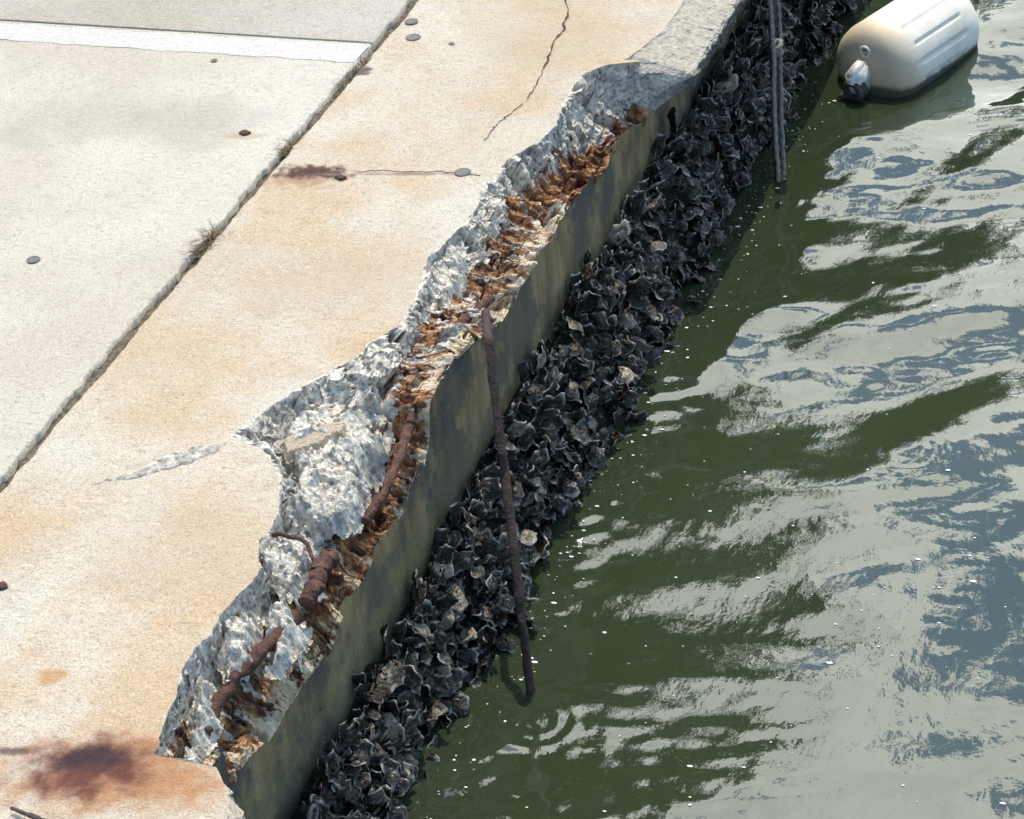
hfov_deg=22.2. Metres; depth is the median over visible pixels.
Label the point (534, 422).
oyster
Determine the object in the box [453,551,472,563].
oyster
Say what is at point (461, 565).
oyster
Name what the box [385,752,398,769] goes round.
oyster
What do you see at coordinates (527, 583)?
oyster
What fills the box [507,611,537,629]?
oyster
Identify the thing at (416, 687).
oyster
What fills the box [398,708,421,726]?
oyster
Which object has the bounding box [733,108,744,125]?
oyster
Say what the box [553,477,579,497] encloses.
oyster
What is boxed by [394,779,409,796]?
oyster
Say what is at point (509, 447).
oyster
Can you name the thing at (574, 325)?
oyster
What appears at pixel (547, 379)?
oyster
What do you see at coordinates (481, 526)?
oyster
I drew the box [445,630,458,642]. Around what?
oyster
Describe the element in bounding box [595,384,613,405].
oyster
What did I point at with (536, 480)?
oyster
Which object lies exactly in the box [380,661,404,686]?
oyster
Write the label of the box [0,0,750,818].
quay wall
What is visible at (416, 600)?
oyster
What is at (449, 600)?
oyster
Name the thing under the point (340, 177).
rust flake
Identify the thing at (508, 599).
oyster
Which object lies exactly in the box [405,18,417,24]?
metal plug
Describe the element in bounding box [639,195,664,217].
oyster
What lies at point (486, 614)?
oyster
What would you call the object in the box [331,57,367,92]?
weed tuft
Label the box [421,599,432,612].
oyster
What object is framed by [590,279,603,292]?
oyster
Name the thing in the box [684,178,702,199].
oyster
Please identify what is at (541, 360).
oyster
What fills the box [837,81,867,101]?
fender rope
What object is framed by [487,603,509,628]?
oyster
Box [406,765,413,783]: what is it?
oyster
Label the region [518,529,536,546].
oyster
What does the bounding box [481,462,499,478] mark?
oyster
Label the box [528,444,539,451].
oyster
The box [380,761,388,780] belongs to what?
oyster
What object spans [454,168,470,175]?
metal plug
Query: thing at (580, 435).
oyster
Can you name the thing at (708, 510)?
foam flecks
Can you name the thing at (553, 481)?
oyster
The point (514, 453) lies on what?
oyster
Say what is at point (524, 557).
oyster
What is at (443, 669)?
oyster
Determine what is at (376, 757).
oyster
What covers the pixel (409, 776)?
oyster
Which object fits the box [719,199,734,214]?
oyster
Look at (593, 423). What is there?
oyster
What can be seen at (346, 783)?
oyster
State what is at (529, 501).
oyster
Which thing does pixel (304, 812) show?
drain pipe
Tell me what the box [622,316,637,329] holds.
oyster
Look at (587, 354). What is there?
oyster
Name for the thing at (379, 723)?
oyster
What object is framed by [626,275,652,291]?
oyster
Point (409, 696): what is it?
oyster
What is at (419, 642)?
oyster
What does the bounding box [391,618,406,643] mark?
oyster
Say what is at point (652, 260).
oyster
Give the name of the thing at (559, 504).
oyster
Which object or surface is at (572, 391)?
oyster
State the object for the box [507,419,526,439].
oyster
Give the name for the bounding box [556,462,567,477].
oyster
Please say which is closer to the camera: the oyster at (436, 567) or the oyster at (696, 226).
the oyster at (436, 567)
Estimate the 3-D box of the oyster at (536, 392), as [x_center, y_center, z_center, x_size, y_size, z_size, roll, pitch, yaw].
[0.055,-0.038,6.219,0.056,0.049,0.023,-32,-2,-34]
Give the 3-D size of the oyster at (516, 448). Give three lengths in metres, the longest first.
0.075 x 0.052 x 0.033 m
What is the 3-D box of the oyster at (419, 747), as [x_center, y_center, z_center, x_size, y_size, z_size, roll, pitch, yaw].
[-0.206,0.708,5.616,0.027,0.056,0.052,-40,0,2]
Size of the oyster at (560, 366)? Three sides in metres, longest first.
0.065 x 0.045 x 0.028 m
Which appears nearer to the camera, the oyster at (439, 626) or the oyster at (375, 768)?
the oyster at (375, 768)
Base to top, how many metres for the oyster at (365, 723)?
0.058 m
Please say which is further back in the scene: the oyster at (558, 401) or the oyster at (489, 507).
the oyster at (558, 401)
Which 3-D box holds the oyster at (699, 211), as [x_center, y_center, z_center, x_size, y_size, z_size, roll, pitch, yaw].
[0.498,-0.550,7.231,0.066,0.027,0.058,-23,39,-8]
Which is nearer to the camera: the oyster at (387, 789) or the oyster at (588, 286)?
the oyster at (387, 789)
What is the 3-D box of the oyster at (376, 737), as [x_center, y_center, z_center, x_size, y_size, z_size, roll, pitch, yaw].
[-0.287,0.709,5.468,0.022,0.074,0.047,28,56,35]
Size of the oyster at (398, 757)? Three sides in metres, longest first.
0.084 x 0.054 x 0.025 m
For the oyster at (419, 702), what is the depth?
5.64 m
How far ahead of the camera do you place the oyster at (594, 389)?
6.54 m
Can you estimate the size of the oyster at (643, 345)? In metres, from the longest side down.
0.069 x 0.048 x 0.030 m
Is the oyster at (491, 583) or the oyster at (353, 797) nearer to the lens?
the oyster at (353, 797)
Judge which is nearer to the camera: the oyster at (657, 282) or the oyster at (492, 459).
the oyster at (492, 459)
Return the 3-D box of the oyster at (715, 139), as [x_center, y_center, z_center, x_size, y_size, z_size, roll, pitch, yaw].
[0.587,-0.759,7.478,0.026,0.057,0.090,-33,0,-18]
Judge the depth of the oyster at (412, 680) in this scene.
5.55 m
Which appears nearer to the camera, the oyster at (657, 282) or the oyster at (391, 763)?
the oyster at (391, 763)
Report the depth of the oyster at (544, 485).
6.21 m
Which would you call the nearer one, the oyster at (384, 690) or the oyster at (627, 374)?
the oyster at (384, 690)
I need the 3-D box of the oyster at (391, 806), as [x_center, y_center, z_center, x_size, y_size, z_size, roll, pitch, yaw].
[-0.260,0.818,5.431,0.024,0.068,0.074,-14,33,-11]
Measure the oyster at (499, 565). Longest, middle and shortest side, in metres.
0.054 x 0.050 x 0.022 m
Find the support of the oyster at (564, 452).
on the oyster bed
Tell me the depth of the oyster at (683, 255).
7.18 m
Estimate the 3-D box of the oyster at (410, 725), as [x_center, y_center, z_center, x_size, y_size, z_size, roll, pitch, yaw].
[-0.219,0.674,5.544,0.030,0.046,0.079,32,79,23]
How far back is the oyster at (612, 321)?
6.55 m
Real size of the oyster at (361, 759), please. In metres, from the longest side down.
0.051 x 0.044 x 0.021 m
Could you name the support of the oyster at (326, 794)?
on the oyster bed
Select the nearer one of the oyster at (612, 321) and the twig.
the twig
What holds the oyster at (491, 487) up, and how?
on the oyster bed
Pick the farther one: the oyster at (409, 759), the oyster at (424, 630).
the oyster at (424, 630)
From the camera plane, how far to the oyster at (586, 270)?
6.53 m
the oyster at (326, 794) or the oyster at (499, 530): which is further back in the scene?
the oyster at (499, 530)
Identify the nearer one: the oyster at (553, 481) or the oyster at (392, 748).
the oyster at (392, 748)
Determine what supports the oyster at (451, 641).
on the oyster bed
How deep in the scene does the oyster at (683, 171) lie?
7.13 m
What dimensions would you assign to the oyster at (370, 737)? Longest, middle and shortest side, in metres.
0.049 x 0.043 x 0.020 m
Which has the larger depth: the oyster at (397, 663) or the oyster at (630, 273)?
the oyster at (630, 273)
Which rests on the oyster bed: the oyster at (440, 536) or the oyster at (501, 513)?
the oyster at (501, 513)
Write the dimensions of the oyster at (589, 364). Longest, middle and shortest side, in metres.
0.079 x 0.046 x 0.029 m
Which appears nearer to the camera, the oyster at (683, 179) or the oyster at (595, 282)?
the oyster at (595, 282)
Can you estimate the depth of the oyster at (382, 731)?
5.47 m
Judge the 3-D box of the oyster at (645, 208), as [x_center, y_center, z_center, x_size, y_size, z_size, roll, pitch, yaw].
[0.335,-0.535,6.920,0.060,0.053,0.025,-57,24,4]
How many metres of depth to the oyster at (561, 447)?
6.25 m
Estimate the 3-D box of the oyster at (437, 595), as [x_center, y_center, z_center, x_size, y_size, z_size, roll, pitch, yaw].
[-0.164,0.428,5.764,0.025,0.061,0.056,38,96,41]
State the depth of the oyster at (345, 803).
5.31 m
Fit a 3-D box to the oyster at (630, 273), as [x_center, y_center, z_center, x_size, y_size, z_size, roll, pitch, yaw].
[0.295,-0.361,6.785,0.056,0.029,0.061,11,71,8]
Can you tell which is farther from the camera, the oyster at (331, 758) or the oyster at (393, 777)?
the oyster at (393, 777)
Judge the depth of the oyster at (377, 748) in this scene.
5.42 m
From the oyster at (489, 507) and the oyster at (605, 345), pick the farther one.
the oyster at (605, 345)
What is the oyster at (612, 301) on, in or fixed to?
on the oyster bed
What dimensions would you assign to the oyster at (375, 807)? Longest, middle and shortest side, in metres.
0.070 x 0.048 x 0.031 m
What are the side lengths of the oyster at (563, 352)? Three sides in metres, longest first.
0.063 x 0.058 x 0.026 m
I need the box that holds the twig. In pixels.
[10,806,45,818]
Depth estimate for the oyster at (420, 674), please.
5.64 m
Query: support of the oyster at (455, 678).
on the oyster bed
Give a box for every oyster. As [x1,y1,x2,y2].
[309,794,325,818]
[318,771,346,800]
[319,749,340,776]
[320,761,330,781]
[320,784,336,800]
[321,779,345,789]
[330,812,346,818]
[333,776,351,799]
[335,724,362,755]
[335,797,347,806]
[340,762,371,776]
[344,785,361,806]
[348,773,360,782]
[350,712,368,733]
[353,747,369,765]
[356,753,367,765]
[363,766,380,788]
[363,787,390,814]
[363,794,384,813]
[363,811,378,818]
[366,723,374,741]
[367,778,380,788]
[368,698,383,712]
[370,743,387,765]
[370,752,384,768]
[371,681,397,697]
[371,732,381,746]
[372,727,386,741]
[373,718,385,730]
[376,667,393,683]
[376,785,391,818]
[378,768,400,791]
[380,623,390,661]
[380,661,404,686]
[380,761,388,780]
[381,712,402,740]
[382,699,399,717]
[382,727,405,752]
[383,743,396,754]
[383,805,407,816]
[384,688,395,700]
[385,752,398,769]
[386,658,410,679]
[388,800,393,812]
[390,749,404,775]
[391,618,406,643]
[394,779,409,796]
[396,688,405,697]
[397,689,417,706]
[398,665,422,687]
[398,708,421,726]
[398,761,415,782]
[399,769,410,779]
[402,651,412,664]
[403,709,418,734]
[404,753,418,778]
[406,577,426,619]
[406,624,424,637]
[406,682,420,697]
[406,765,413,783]
[407,633,429,647]
[407,729,423,747]
[411,568,419,594]
[411,696,423,714]
[414,622,430,642]
[416,740,422,750]
[418,669,422,691]
[418,702,430,725]
[420,677,427,695]
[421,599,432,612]
[422,683,432,699]
[424,665,451,687]
[424,699,448,720]
[427,674,449,691]
[427,720,435,727]
[428,590,444,605]
[431,527,449,555]
[431,555,453,580]
[431,630,448,652]
[431,651,454,669]
[433,591,460,610]
[434,667,464,696]
[435,621,443,631]
[436,609,454,630]
[445,579,468,613]
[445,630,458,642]
[447,636,457,651]
[448,530,462,547]
[449,497,461,530]
[453,550,469,575]
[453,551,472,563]
[455,626,476,643]
[460,506,470,526]
[460,522,473,538]
[467,526,475,555]
[469,558,484,577]
[471,624,496,650]
[474,477,501,501]
[474,578,487,596]
[474,604,497,627]
[476,501,492,513]
[477,520,485,530]
[480,507,497,520]
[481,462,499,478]
[484,574,498,597]
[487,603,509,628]
[488,451,497,464]
[489,601,495,607]
[490,591,514,610]
[491,440,514,450]
[492,523,517,538]
[492,532,507,555]
[493,496,504,517]
[494,437,517,461]
[494,560,510,575]
[497,538,509,560]
[501,563,511,580]
[503,417,517,438]
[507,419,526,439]
[507,448,519,455]
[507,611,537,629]
[509,578,530,597]
[511,480,523,506]
[514,472,532,486]
[517,423,534,444]
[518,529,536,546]
[519,544,528,561]
[520,545,539,566]
[522,490,534,506]
[523,483,539,492]
[524,384,542,402]
[524,462,531,471]
[524,503,537,515]
[525,415,540,434]
[526,414,536,432]
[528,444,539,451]
[528,447,549,472]
[529,434,548,455]
[531,477,546,494]
[533,530,549,555]
[534,491,544,510]
[535,345,546,370]
[537,392,565,409]
[537,408,563,429]
[539,376,558,401]
[539,550,549,558]
[540,365,561,384]
[540,466,553,479]
[541,428,559,442]
[542,481,547,500]
[543,367,550,388]
[546,443,566,464]
[547,473,559,489]
[547,493,568,515]
[553,442,572,450]
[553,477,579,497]
[554,353,564,370]
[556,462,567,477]
[557,345,569,361]
[560,449,573,463]
[563,339,583,356]
[565,379,579,397]
[567,320,584,336]
[569,422,588,445]
[569,452,581,466]
[570,358,589,376]
[572,464,577,475]
[574,358,593,378]
[575,355,583,363]
[576,413,585,429]
[578,291,600,312]
[579,262,593,288]
[581,280,597,312]
[581,470,588,480]
[583,348,592,359]
[585,447,606,464]
[588,267,615,288]
[588,312,609,329]
[589,386,610,402]
[589,415,597,432]
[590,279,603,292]
[595,333,611,351]
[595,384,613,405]
[598,314,617,332]
[602,288,618,311]
[602,340,621,356]
[606,219,630,249]
[608,263,625,279]
[611,279,625,293]
[612,245,621,264]
[614,335,635,358]
[615,275,626,288]
[615,298,630,316]
[616,366,637,383]
[617,301,623,317]
[620,243,642,257]
[620,310,633,325]
[622,262,635,280]
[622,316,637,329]
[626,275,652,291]
[629,296,650,309]
[631,337,653,352]
[633,262,644,274]
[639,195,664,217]
[640,203,647,215]
[642,256,651,275]
[647,191,665,210]
[649,258,657,271]
[649,273,661,294]
[650,258,658,273]
[651,241,666,251]
[658,338,664,350]
[670,286,675,299]
[674,146,686,163]
[675,164,690,177]
[676,175,691,195]
[679,177,690,182]
[680,252,688,262]
[683,206,703,215]
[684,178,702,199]
[689,220,708,235]
[706,172,715,196]
[707,227,726,246]
[709,95,722,103]
[709,134,722,153]
[711,184,720,198]
[718,59,732,75]
[718,73,738,93]
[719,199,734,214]
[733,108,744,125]
[743,81,756,101]
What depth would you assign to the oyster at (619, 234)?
6.76 m
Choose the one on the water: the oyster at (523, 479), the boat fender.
the boat fender
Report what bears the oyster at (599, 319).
on the oyster bed
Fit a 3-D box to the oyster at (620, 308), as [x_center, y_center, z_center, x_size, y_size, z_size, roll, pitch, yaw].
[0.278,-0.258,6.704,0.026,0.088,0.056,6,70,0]
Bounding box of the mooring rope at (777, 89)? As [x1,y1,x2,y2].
[768,0,786,181]
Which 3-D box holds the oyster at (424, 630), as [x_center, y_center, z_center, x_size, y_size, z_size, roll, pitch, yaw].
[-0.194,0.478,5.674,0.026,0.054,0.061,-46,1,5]
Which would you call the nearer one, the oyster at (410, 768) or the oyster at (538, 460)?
the oyster at (410, 768)
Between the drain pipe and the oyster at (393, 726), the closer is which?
the drain pipe
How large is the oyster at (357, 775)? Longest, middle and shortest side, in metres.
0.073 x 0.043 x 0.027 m
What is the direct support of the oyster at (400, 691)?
on the oyster bed
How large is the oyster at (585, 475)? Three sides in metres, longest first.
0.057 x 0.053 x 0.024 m
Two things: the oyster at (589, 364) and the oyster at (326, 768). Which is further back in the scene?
the oyster at (589, 364)
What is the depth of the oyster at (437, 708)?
5.66 m
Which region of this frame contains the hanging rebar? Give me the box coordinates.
[481,308,535,693]
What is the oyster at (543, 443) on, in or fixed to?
on the oyster bed
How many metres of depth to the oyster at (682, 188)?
7.19 m
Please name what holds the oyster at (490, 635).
on the oyster bed
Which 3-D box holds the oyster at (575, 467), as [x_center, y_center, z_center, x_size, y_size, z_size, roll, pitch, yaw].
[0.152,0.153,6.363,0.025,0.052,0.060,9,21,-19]
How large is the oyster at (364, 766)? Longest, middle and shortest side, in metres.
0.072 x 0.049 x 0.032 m
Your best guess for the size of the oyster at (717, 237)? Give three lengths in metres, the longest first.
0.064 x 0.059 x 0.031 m
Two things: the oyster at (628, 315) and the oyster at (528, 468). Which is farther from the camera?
the oyster at (628, 315)
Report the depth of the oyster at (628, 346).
6.67 m
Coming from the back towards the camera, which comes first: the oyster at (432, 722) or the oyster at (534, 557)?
the oyster at (534, 557)
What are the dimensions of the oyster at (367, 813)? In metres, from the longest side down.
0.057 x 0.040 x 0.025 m
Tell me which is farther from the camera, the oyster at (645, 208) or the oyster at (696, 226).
the oyster at (696, 226)
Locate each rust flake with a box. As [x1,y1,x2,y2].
[0,581,7,589]
[239,130,250,135]
[334,175,346,179]
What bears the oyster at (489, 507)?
attached to the quay wall
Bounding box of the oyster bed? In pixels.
[297,0,856,818]
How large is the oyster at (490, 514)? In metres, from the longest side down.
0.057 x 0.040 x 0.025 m
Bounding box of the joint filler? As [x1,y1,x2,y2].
[0,0,418,492]
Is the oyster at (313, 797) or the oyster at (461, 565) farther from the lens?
the oyster at (461, 565)
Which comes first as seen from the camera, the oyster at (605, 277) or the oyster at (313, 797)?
the oyster at (313, 797)
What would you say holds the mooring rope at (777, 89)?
attached to the quay wall
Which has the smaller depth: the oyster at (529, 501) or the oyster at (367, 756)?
the oyster at (367, 756)
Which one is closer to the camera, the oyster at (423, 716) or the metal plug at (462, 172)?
the oyster at (423, 716)
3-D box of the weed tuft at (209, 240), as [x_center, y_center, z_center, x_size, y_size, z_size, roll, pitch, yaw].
[-0.738,-0.414,6.309,0.116,0.043,0.206,6,35,19]
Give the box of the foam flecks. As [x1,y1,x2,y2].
[426,6,1022,818]
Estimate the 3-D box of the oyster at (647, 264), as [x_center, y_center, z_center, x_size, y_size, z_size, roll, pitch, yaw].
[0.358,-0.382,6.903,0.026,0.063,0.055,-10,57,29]
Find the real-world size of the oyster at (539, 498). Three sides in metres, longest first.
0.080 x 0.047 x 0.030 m
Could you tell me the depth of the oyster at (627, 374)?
6.65 m
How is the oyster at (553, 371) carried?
on the oyster bed
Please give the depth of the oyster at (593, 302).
6.50 m
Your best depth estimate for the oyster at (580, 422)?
6.39 m
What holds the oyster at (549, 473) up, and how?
on the oyster bed
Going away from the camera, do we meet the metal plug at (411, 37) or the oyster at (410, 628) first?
the oyster at (410, 628)
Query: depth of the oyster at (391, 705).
5.48 m
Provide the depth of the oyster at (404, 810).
5.47 m
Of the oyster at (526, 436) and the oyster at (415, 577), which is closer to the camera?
the oyster at (415, 577)
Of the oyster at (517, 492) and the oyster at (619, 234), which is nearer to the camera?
the oyster at (517, 492)
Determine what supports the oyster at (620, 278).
on the oyster bed
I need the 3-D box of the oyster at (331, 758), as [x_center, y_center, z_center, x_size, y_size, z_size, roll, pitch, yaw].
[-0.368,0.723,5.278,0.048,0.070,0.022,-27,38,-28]
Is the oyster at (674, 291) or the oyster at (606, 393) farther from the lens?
the oyster at (674, 291)
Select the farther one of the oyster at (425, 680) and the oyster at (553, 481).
the oyster at (553, 481)
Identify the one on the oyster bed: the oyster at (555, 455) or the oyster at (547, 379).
the oyster at (555, 455)
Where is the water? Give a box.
[394,0,1023,818]
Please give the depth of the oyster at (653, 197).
6.99 m
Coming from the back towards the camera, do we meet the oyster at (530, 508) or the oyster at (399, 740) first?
the oyster at (530, 508)
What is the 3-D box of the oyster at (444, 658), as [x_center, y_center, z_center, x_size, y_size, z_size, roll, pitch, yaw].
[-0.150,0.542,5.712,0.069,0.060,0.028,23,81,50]
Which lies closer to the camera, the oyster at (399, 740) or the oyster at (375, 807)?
the oyster at (375, 807)
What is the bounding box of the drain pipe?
[297,804,318,818]
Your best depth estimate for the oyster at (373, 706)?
5.46 m
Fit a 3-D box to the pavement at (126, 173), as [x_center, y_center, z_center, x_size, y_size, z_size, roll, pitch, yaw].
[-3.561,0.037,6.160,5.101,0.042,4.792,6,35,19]
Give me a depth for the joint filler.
6.08 m
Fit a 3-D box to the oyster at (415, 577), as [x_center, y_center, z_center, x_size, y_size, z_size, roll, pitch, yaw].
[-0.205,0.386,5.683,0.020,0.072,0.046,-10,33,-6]
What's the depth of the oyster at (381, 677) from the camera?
5.48 m
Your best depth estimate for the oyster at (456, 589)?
5.81 m
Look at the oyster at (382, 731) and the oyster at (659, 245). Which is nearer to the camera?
the oyster at (382, 731)
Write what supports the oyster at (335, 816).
on the oyster bed
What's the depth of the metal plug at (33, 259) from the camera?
6.31 m
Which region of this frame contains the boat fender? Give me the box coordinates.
[836,0,978,97]
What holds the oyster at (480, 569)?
on the oyster bed
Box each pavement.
[0,0,414,50]
[0,21,372,484]
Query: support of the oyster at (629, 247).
on the oyster bed
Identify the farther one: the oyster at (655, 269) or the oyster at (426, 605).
the oyster at (655, 269)
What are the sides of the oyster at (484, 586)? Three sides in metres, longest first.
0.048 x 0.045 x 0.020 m
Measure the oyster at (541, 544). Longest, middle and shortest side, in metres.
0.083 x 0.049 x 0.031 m
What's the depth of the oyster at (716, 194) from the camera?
7.46 m
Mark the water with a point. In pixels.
(828, 412)
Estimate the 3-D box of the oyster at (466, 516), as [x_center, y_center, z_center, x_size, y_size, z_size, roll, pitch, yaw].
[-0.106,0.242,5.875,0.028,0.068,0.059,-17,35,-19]
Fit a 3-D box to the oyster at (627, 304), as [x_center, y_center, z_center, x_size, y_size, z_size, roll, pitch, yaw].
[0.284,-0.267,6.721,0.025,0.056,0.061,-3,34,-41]
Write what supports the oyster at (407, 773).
on the oyster bed
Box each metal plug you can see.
[26,256,39,263]
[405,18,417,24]
[406,34,420,40]
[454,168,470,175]
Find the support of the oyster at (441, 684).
on the oyster bed
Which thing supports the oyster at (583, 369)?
on the oyster bed
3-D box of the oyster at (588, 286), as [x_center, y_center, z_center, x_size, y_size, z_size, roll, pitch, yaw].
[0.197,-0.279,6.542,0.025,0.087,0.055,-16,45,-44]
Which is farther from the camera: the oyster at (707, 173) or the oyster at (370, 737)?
the oyster at (707, 173)
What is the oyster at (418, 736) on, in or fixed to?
on the oyster bed
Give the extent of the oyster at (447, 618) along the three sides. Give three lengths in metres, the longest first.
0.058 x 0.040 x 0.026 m
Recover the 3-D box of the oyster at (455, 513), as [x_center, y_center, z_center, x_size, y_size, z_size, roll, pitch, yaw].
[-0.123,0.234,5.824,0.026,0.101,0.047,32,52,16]
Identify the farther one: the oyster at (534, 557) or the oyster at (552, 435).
the oyster at (552, 435)
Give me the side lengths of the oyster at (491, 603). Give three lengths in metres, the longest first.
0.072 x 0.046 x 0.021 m
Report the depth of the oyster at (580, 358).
6.44 m
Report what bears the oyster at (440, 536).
attached to the quay wall
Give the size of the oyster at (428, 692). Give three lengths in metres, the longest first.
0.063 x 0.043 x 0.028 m
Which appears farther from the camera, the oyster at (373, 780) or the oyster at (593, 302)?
the oyster at (593, 302)
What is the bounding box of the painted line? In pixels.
[0,23,368,61]
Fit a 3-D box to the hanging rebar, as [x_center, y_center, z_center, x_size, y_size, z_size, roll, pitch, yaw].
[-0.009,0.206,5.896,0.040,0.834,0.688,-7,33,-2]
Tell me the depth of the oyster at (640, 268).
6.85 m
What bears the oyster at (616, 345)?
on the oyster bed
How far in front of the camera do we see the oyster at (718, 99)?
7.41 m
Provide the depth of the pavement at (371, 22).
7.43 m
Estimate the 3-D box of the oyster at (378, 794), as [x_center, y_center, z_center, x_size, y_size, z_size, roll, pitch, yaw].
[-0.286,0.806,5.358,0.073,0.062,0.024,-16,34,-14]
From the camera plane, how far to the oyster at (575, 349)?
6.44 m
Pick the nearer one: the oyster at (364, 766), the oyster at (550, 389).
the oyster at (364, 766)
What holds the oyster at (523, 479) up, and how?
on the oyster bed
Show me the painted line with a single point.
(180, 42)
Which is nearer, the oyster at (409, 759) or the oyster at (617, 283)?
the oyster at (409, 759)
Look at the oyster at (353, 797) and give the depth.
5.31 m
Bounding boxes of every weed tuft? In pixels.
[178,218,234,259]
[269,133,305,155]
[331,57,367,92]
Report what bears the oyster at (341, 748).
on the oyster bed
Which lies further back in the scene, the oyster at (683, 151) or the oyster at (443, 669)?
the oyster at (683, 151)
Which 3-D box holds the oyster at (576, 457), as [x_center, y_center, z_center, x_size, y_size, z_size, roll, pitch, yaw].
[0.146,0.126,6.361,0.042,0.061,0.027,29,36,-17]
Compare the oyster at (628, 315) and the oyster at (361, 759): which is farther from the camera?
the oyster at (628, 315)
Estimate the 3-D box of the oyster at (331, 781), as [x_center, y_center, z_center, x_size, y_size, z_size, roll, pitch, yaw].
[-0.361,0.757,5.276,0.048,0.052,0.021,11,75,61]
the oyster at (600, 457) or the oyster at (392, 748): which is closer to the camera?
the oyster at (392, 748)
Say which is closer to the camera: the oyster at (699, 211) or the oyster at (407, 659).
the oyster at (407, 659)
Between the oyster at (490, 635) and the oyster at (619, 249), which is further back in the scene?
the oyster at (619, 249)
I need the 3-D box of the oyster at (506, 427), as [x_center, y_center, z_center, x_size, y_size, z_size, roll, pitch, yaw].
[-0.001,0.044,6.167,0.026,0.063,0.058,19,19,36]
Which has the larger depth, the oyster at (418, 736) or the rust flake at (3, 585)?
the oyster at (418, 736)
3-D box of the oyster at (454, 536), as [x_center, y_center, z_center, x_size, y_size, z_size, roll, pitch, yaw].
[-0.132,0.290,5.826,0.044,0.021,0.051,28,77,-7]
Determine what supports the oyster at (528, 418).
on the oyster bed
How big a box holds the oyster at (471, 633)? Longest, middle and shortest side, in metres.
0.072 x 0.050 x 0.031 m
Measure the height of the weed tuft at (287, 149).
0.031 m
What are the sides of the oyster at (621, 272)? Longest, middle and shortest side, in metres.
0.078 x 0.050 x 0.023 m
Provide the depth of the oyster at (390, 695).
5.52 m
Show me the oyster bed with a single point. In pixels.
(809, 16)
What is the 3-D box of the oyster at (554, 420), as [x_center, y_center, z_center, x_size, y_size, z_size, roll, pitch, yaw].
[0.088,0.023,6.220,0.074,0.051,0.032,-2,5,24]
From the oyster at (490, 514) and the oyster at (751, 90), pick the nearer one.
the oyster at (490, 514)
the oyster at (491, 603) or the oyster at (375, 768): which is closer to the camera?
the oyster at (375, 768)
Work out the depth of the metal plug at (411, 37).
7.18 m
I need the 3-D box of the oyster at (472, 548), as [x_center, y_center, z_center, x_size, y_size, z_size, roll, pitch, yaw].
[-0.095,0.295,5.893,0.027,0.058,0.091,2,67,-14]
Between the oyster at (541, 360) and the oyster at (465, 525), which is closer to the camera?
the oyster at (465, 525)
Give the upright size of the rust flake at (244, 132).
0.006 m
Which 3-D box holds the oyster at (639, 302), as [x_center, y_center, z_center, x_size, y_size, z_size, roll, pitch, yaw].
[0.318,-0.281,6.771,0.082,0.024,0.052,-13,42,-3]
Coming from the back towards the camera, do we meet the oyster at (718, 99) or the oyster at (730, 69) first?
the oyster at (730, 69)
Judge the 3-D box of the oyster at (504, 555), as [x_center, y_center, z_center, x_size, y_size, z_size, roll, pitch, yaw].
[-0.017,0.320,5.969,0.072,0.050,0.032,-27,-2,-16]
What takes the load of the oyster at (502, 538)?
on the oyster bed
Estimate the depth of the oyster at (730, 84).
7.55 m
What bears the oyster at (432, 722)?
on the oyster bed

